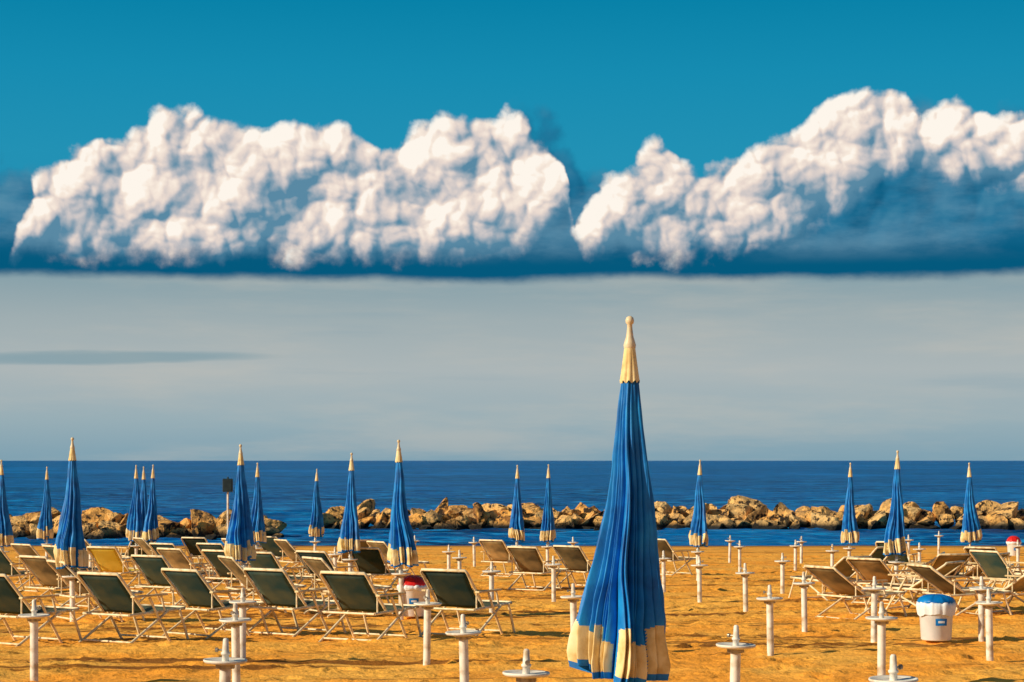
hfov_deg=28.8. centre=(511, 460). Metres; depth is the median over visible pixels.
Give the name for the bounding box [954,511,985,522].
boulder
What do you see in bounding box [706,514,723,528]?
boulder
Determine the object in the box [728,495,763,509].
boulder
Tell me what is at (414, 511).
boulder
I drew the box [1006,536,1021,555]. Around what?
litter bin
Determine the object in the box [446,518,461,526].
boulder
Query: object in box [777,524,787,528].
boulder
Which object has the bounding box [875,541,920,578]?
deck chair
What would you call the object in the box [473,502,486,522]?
boulder
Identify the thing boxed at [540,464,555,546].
beach umbrella
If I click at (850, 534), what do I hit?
beach umbrella
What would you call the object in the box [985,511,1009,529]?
boulder
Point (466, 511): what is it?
boulder
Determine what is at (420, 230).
sky
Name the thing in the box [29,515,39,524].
boulder
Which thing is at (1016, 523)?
boulder
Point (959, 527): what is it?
boulder
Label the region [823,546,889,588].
deck chair
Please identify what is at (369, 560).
deck chair
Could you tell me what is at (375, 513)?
boulder
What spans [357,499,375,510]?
boulder
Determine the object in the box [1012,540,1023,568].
umbrella post
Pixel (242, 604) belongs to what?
umbrella post
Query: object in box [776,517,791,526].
boulder
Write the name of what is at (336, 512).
boulder
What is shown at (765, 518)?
boulder
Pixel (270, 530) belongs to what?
boulder
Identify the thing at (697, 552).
umbrella post
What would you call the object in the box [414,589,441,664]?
umbrella post
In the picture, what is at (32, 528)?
boulder
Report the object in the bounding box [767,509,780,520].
boulder
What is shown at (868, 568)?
deck chair
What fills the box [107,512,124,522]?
boulder
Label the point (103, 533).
boulder
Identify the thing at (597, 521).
boulder
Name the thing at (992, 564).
deck chair
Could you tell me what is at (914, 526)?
boulder
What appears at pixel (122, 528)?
boulder
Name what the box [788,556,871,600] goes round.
deck chair
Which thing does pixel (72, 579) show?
umbrella post
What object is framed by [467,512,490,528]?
boulder
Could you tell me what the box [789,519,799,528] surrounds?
boulder
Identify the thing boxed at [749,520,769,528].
boulder
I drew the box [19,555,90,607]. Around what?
deck chair
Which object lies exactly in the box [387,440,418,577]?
beach umbrella
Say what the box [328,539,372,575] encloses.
deck chair
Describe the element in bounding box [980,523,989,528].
boulder
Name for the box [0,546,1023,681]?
sand
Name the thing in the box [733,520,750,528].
boulder
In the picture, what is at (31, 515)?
boulder
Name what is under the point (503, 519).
boulder
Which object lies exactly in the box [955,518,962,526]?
boulder
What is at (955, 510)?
boulder
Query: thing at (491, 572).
umbrella post
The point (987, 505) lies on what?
boulder
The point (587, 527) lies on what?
boulder
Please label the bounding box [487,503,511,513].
boulder
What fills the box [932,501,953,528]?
boulder
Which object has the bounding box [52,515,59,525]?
boulder
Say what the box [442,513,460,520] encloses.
boulder
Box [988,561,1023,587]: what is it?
deck chair
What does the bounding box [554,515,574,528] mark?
boulder
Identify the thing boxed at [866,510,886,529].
boulder
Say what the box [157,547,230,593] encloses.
deck chair
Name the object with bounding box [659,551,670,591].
umbrella post
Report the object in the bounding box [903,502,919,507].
boulder
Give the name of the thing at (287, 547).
deck chair
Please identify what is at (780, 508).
boulder
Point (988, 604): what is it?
umbrella post
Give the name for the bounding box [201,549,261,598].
deck chair
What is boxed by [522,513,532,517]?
boulder
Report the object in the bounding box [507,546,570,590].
deck chair
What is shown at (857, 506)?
boulder
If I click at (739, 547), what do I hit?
umbrella post
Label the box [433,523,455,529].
boulder
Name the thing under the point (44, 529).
beach umbrella
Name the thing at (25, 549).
deck chair
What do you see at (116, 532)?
boulder
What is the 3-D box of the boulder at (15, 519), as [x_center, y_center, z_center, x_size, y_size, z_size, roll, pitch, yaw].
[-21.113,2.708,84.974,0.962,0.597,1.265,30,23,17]
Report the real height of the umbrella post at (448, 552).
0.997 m
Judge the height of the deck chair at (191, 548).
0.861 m
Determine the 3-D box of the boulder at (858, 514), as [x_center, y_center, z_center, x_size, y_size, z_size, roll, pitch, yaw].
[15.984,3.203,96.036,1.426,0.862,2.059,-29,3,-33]
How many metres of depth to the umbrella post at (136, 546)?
46.62 m
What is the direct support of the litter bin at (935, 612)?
on the sand
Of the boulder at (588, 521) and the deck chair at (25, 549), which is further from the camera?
the boulder at (588, 521)
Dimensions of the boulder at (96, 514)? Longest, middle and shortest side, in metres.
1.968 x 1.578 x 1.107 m
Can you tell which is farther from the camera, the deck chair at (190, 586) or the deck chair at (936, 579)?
the deck chair at (936, 579)
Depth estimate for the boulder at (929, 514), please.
96.87 m
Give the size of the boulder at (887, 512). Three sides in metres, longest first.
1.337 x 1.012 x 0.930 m
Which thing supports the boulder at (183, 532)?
on the sea
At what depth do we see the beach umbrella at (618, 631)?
9.49 m
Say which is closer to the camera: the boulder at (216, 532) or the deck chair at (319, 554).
the deck chair at (319, 554)
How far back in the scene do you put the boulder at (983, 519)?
96.27 m
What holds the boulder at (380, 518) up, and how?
in the sea
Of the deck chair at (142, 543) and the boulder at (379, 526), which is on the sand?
the deck chair at (142, 543)
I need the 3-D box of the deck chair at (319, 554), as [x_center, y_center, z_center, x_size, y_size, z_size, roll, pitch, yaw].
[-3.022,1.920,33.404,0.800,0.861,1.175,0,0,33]
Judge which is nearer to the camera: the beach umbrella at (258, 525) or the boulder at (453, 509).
the beach umbrella at (258, 525)
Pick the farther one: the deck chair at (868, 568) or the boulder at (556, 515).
the boulder at (556, 515)
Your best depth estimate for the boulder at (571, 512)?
97.22 m
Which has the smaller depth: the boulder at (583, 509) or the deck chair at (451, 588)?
the deck chair at (451, 588)
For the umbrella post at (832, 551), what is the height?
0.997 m
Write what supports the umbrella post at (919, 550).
on the sand
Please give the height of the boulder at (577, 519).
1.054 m
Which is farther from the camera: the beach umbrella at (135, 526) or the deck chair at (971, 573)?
the beach umbrella at (135, 526)
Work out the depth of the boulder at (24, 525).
84.19 m
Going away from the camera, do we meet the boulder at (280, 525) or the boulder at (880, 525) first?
the boulder at (280, 525)
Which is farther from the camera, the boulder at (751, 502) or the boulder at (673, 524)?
the boulder at (751, 502)
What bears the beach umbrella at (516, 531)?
in the umbrella post
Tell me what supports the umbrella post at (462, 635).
on the sand
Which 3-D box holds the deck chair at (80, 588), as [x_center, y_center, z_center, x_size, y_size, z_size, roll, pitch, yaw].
[-5.761,1.794,27.498,1.175,0.861,0.800,0,0,-34]
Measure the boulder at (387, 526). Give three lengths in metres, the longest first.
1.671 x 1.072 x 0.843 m
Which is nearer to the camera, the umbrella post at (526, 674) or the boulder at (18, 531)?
the umbrella post at (526, 674)
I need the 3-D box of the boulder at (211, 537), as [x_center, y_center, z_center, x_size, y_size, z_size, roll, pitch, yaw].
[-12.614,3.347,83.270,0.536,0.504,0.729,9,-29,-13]
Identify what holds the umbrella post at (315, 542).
on the sand
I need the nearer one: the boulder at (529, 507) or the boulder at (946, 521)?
the boulder at (946, 521)
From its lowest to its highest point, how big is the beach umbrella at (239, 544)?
2.000 m
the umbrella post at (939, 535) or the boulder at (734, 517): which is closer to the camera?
the umbrella post at (939, 535)
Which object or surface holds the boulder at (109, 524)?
in the sea
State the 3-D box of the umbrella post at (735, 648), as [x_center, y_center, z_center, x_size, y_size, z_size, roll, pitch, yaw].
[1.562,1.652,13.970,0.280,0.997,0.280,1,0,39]
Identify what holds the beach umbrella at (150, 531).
in the umbrella post
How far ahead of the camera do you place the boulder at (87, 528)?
83.76 m
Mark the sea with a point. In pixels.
(183, 489)
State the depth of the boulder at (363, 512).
96.91 m
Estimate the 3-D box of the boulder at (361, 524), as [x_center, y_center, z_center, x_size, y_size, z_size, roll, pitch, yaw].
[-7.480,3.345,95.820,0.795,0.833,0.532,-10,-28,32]
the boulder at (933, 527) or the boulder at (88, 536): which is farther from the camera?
the boulder at (933, 527)
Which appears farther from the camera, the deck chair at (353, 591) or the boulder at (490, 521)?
the boulder at (490, 521)
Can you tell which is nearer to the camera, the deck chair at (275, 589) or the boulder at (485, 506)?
the deck chair at (275, 589)
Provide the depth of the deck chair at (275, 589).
24.21 m
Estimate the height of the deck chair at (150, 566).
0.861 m
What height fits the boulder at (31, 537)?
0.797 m
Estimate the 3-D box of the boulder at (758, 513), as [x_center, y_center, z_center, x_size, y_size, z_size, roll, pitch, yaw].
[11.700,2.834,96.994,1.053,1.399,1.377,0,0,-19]
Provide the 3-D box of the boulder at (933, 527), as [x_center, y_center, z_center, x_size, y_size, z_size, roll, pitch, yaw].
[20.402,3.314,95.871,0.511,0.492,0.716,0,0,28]
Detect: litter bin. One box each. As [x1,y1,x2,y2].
[397,575,427,616]
[916,594,955,640]
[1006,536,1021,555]
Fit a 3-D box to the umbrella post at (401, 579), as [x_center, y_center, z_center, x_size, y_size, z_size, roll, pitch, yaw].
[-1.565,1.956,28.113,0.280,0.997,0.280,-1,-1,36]
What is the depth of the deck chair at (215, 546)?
39.40 m
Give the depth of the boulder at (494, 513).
97.19 m
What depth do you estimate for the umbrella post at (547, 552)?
45.71 m
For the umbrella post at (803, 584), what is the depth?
24.79 m
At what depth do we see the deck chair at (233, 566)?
29.59 m
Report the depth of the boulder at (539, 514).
97.32 m
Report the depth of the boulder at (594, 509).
97.89 m
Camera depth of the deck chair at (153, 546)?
39.46 m
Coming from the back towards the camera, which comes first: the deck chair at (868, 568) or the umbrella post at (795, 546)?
the umbrella post at (795, 546)
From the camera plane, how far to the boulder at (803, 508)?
97.65 m
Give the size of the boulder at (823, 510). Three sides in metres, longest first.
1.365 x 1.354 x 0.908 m
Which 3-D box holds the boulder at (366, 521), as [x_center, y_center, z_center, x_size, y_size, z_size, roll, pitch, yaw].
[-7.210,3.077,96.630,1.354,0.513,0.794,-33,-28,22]
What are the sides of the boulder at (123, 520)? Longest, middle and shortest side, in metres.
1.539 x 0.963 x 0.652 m
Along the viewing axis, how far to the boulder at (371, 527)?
95.74 m
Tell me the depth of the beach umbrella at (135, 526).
46.57 m
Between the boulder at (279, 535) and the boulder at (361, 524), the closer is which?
the boulder at (279, 535)
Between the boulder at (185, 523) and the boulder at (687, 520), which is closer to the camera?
the boulder at (185, 523)
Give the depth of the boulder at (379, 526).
95.64 m
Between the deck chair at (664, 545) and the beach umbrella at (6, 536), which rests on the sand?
the deck chair at (664, 545)
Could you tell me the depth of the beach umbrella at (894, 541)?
33.71 m
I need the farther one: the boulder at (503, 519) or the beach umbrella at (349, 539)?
the boulder at (503, 519)
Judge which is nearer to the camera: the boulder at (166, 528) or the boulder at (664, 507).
the boulder at (166, 528)
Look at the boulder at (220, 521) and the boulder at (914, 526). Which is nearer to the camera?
the boulder at (220, 521)
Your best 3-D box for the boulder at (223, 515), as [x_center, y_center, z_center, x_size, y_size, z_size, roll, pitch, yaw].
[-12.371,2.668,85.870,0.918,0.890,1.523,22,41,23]
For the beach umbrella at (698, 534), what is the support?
attached to the umbrella post at (697, 552)
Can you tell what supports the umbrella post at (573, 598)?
on the sand
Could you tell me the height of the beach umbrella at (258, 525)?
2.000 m
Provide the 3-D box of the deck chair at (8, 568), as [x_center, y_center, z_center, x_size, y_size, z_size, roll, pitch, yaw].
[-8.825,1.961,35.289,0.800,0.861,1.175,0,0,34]
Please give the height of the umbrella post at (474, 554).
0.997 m
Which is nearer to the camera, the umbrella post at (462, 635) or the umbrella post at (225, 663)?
the umbrella post at (225, 663)
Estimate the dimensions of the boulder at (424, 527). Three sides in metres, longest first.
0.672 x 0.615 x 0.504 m
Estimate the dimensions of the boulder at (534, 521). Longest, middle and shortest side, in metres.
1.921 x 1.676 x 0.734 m
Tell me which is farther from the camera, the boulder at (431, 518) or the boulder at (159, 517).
the boulder at (431, 518)
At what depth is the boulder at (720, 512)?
97.18 m
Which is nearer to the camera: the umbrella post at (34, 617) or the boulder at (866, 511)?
the umbrella post at (34, 617)
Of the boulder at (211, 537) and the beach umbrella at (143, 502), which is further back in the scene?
the boulder at (211, 537)
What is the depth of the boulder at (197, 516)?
84.60 m
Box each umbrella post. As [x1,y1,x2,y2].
[18,599,49,680]
[62,570,76,621]
[130,542,139,567]
[203,638,247,681]
[219,603,251,681]
[229,588,256,658]
[310,538,319,550]
[328,547,341,566]
[342,552,357,570]
[391,564,410,619]
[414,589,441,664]
[442,545,455,568]
[445,614,480,681]
[452,550,466,568]
[468,537,478,566]
[482,562,500,612]
[503,649,549,681]
[541,542,552,567]
[545,556,561,601]
[560,583,581,630]
[568,537,577,547]
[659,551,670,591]
[691,546,703,580]
[691,556,707,601]
[716,625,755,681]
[725,535,734,562]
[734,540,745,571]
[735,563,754,611]
[756,585,782,655]
[775,553,789,593]
[790,540,800,569]
[793,572,814,631]
[796,536,806,562]
[826,544,838,566]
[843,544,855,555]
[862,576,885,642]
[865,602,897,675]
[868,654,918,681]
[888,555,904,590]
[905,535,913,559]
[913,543,925,561]
[934,531,942,554]
[969,576,993,641]
[975,588,1002,660]
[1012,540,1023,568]
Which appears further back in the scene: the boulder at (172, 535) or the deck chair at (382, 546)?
the boulder at (172, 535)
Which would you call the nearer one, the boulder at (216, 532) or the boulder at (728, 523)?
the boulder at (216, 532)
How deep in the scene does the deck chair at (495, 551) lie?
43.20 m
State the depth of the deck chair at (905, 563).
34.23 m
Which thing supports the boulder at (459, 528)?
in the sea
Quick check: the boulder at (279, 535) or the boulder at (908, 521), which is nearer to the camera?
the boulder at (279, 535)
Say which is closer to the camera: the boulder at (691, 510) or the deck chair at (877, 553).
the deck chair at (877, 553)
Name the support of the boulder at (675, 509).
in the sea
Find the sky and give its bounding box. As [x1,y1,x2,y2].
[0,0,1023,460]
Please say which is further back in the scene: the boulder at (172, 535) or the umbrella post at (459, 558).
the boulder at (172, 535)
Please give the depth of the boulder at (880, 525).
95.36 m
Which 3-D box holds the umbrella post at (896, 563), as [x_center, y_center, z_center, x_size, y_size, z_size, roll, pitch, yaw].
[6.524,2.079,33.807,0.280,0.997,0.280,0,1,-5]
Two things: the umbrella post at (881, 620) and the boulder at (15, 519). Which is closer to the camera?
the umbrella post at (881, 620)
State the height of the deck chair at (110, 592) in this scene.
0.861 m
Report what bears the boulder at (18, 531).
in the sea
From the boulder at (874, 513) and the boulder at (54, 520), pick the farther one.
the boulder at (874, 513)
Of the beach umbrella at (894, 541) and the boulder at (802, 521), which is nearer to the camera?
the beach umbrella at (894, 541)
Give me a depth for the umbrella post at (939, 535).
61.36 m
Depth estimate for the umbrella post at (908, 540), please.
54.23 m
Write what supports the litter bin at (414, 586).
on the sand
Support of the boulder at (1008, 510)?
in the sea
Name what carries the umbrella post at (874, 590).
on the sand
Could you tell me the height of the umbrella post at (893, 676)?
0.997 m
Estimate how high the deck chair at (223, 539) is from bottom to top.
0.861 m
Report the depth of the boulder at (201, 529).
84.02 m
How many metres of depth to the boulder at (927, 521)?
95.84 m
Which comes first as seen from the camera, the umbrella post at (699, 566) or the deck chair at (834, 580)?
the deck chair at (834, 580)
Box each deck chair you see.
[0,548,52,591]
[0,573,81,646]
[11,543,51,584]
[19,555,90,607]
[42,545,98,587]
[46,559,144,621]
[77,571,188,642]
[84,539,131,573]
[86,546,151,588]
[117,540,155,567]
[131,554,210,604]
[133,537,190,557]
[149,543,213,581]
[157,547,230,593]
[161,568,268,638]
[181,537,211,569]
[196,543,250,583]
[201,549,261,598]
[218,555,306,612]
[221,538,280,570]
[243,567,345,636]
[246,551,316,600]
[258,536,304,569]
[274,539,332,575]
[296,550,356,599]
[302,556,393,616]
[318,571,421,641]
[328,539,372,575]
[348,547,408,591]
[366,541,428,579]
[418,568,514,636]
[479,539,534,576]
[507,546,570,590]
[553,545,592,587]
[658,539,700,574]
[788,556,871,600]
[804,565,906,619]
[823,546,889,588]
[846,557,922,603]
[865,560,964,609]
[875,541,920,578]
[888,552,944,593]
[902,553,971,592]
[907,563,1011,615]
[926,552,1009,593]
[955,575,1023,614]
[963,546,1013,584]
[969,550,1023,598]
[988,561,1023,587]
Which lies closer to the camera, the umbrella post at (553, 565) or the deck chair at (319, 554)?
the umbrella post at (553, 565)
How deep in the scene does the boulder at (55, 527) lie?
84.42 m
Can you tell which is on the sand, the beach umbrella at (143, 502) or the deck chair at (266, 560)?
the deck chair at (266, 560)
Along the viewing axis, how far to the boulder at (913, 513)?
96.67 m
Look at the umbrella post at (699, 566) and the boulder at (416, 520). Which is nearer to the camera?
the umbrella post at (699, 566)
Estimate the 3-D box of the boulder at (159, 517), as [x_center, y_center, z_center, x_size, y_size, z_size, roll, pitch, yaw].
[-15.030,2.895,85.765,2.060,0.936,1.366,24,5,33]
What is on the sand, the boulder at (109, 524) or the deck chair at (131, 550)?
the deck chair at (131, 550)
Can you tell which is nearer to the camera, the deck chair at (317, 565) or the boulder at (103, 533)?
the deck chair at (317, 565)
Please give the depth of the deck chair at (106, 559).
36.37 m
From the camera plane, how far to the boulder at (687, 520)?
95.88 m
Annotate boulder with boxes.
[10,515,29,526]
[12,525,30,537]
[14,521,29,532]
[24,510,60,521]
[26,535,35,538]
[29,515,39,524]
[29,524,37,534]
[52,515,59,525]
[53,520,82,536]
[81,507,114,522]
[82,522,97,536]
[85,530,95,538]
[91,527,115,538]
[98,521,120,528]
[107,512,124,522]
[109,527,124,537]
[117,523,126,536]
[119,513,128,524]
[157,515,168,520]
[158,520,180,536]
[166,532,182,537]
[171,528,191,536]
[180,518,190,528]
[190,509,216,535]
[192,522,213,536]
[205,534,216,539]
[212,518,225,531]
[213,528,221,537]
[216,524,226,537]
[217,509,231,523]
[264,518,286,531]
[265,526,279,535]
[272,533,283,537]
[323,513,335,526]
[324,520,338,528]
[326,506,344,521]
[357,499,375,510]
[357,507,370,519]
[358,516,372,527]
[358,521,363,528]
[365,526,375,528]
[367,509,379,524]
[374,512,387,525]
[376,521,386,528]
[380,508,390,519]
[385,517,390,528]
[409,513,424,527]
[410,508,423,515]
[419,525,430,529]
[422,510,443,527]
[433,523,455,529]
[434,497,447,515]
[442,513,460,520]
[443,505,467,514]
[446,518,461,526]
[454,524,466,529]
[456,514,471,527]
[457,509,472,514]
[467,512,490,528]
[469,524,482,529]
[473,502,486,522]
[482,503,490,511]
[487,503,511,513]
[487,517,495,525]
[488,509,499,517]
[493,511,523,528]
[521,502,541,514]
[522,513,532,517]
[524,516,541,527]
[533,510,542,518]
[553,511,563,519]
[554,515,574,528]
[564,509,580,516]
[571,513,583,528]
[575,502,593,519]
[577,513,601,528]
[579,526,593,528]
[585,512,595,519]
[589,506,600,513]
[593,516,602,525]
[654,501,672,513]
[655,511,670,526]
[656,524,662,529]
[663,520,685,528]
[669,512,685,523]
[671,505,688,516]
[676,506,687,511]
[683,512,707,526]
[686,503,709,514]
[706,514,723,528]
[708,503,716,513]
[708,523,722,528]
[710,509,728,517]
[718,517,735,528]
[724,504,755,519]
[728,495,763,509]
[728,515,739,520]
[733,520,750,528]
[742,504,766,522]
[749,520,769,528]
[758,520,778,528]
[759,516,771,519]
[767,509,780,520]
[773,502,788,516]
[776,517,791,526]
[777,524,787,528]
[782,509,794,519]
[789,514,806,526]
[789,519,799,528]
[795,506,810,510]
[795,510,814,526]
[811,512,841,530]
[814,506,832,515]
[830,511,843,519]
[839,512,860,523]
[854,505,863,510]
[855,503,872,519]
[857,516,866,526]
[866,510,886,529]
[868,510,880,518]
[875,522,885,528]
[879,498,891,511]
[885,508,905,519]
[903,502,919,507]
[903,505,922,521]
[904,516,921,527]
[909,525,928,528]
[917,517,934,526]
[918,509,935,522]
[929,525,939,528]
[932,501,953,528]
[938,514,953,528]
[949,524,961,529]
[950,506,963,518]
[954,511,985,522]
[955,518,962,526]
[975,500,1002,512]
[978,515,988,524]
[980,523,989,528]
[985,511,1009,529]
[989,521,1007,529]
[994,502,1018,519]
[1008,518,1023,529]
[1016,508,1023,516]
[1016,514,1023,520]
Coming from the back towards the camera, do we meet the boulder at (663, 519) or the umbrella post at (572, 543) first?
the boulder at (663, 519)
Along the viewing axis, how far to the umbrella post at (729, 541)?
52.99 m
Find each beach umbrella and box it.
[0,460,13,549]
[36,467,53,543]
[53,437,87,575]
[126,465,143,540]
[140,466,147,523]
[142,465,158,542]
[224,444,256,566]
[251,463,266,547]
[308,469,324,540]
[337,453,359,558]
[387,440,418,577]
[508,465,524,545]
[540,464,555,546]
[567,316,670,681]
[689,460,707,547]
[841,463,859,543]
[883,450,905,555]
[960,463,981,545]
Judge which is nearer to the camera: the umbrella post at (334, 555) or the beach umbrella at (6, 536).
the umbrella post at (334, 555)
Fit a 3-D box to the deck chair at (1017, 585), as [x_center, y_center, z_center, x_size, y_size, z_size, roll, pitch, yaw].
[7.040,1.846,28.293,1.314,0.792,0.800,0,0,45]
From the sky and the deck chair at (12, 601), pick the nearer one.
the deck chair at (12, 601)
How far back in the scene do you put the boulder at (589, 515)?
97.07 m
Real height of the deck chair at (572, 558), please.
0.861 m
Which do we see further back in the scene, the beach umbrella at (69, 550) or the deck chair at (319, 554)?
the deck chair at (319, 554)
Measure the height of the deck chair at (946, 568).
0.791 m
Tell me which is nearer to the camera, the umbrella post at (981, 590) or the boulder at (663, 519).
the umbrella post at (981, 590)
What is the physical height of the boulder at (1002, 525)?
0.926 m
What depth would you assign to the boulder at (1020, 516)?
97.01 m
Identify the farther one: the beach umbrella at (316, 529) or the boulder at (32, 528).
the boulder at (32, 528)
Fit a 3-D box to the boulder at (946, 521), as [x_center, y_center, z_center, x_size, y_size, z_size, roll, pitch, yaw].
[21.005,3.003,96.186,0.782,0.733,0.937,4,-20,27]
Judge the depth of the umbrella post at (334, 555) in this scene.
38.84 m
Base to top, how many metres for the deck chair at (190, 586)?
0.861 m
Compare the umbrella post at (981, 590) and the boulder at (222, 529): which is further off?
the boulder at (222, 529)
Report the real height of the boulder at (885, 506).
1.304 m
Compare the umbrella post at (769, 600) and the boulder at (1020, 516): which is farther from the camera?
the boulder at (1020, 516)
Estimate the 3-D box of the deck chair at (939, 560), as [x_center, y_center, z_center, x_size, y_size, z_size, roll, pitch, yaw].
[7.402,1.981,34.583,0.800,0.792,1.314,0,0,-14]
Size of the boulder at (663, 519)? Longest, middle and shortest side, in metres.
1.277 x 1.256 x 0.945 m
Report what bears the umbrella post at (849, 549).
on the sand
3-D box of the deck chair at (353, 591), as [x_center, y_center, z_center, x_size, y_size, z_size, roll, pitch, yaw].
[-1.677,1.705,23.409,0.800,0.861,1.174,0,0,29]
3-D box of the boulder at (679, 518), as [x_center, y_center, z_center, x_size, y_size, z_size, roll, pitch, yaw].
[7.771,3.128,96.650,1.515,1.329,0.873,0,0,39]
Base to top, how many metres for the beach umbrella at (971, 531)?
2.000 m
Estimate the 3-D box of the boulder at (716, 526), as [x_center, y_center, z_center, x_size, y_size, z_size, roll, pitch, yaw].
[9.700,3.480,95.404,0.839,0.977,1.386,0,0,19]
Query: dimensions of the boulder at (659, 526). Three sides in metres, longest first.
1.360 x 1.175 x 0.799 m
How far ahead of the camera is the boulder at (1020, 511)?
98.38 m
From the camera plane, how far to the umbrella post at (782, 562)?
34.28 m
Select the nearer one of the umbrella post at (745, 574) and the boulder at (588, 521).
the umbrella post at (745, 574)
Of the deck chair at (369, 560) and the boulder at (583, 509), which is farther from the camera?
the boulder at (583, 509)
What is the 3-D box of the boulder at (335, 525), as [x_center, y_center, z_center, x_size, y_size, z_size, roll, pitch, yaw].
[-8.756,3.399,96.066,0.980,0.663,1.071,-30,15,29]
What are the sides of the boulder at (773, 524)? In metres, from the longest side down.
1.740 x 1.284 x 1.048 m
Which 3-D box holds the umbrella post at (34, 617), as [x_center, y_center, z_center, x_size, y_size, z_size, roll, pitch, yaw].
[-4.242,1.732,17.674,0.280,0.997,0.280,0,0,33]
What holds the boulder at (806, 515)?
in the sea
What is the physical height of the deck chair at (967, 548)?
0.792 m
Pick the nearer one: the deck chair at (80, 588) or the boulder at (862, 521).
the deck chair at (80, 588)
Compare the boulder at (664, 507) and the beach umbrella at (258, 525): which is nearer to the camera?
the beach umbrella at (258, 525)
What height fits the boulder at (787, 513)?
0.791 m
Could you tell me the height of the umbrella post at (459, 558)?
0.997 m
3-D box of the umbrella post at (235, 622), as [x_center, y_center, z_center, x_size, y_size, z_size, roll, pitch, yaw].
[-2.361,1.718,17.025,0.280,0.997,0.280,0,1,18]
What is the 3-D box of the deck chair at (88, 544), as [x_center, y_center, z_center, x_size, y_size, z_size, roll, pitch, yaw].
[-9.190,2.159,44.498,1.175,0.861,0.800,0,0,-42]
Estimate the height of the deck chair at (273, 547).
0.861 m
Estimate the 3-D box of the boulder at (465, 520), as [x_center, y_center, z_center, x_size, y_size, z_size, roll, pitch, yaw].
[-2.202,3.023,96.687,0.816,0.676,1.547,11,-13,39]
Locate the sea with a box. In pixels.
[0,461,1023,545]
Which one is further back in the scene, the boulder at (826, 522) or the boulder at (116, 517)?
the boulder at (826, 522)
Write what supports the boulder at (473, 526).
in the sea
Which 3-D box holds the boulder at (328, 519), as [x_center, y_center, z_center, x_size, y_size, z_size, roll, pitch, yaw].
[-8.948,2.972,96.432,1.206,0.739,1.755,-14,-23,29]
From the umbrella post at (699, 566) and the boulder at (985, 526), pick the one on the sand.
the umbrella post at (699, 566)
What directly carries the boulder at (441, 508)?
on the sea
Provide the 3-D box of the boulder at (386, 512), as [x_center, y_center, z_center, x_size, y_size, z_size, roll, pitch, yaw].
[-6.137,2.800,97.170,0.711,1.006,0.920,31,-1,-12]
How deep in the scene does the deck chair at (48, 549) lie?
37.19 m
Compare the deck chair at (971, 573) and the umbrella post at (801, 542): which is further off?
the umbrella post at (801, 542)
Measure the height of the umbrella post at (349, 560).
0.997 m

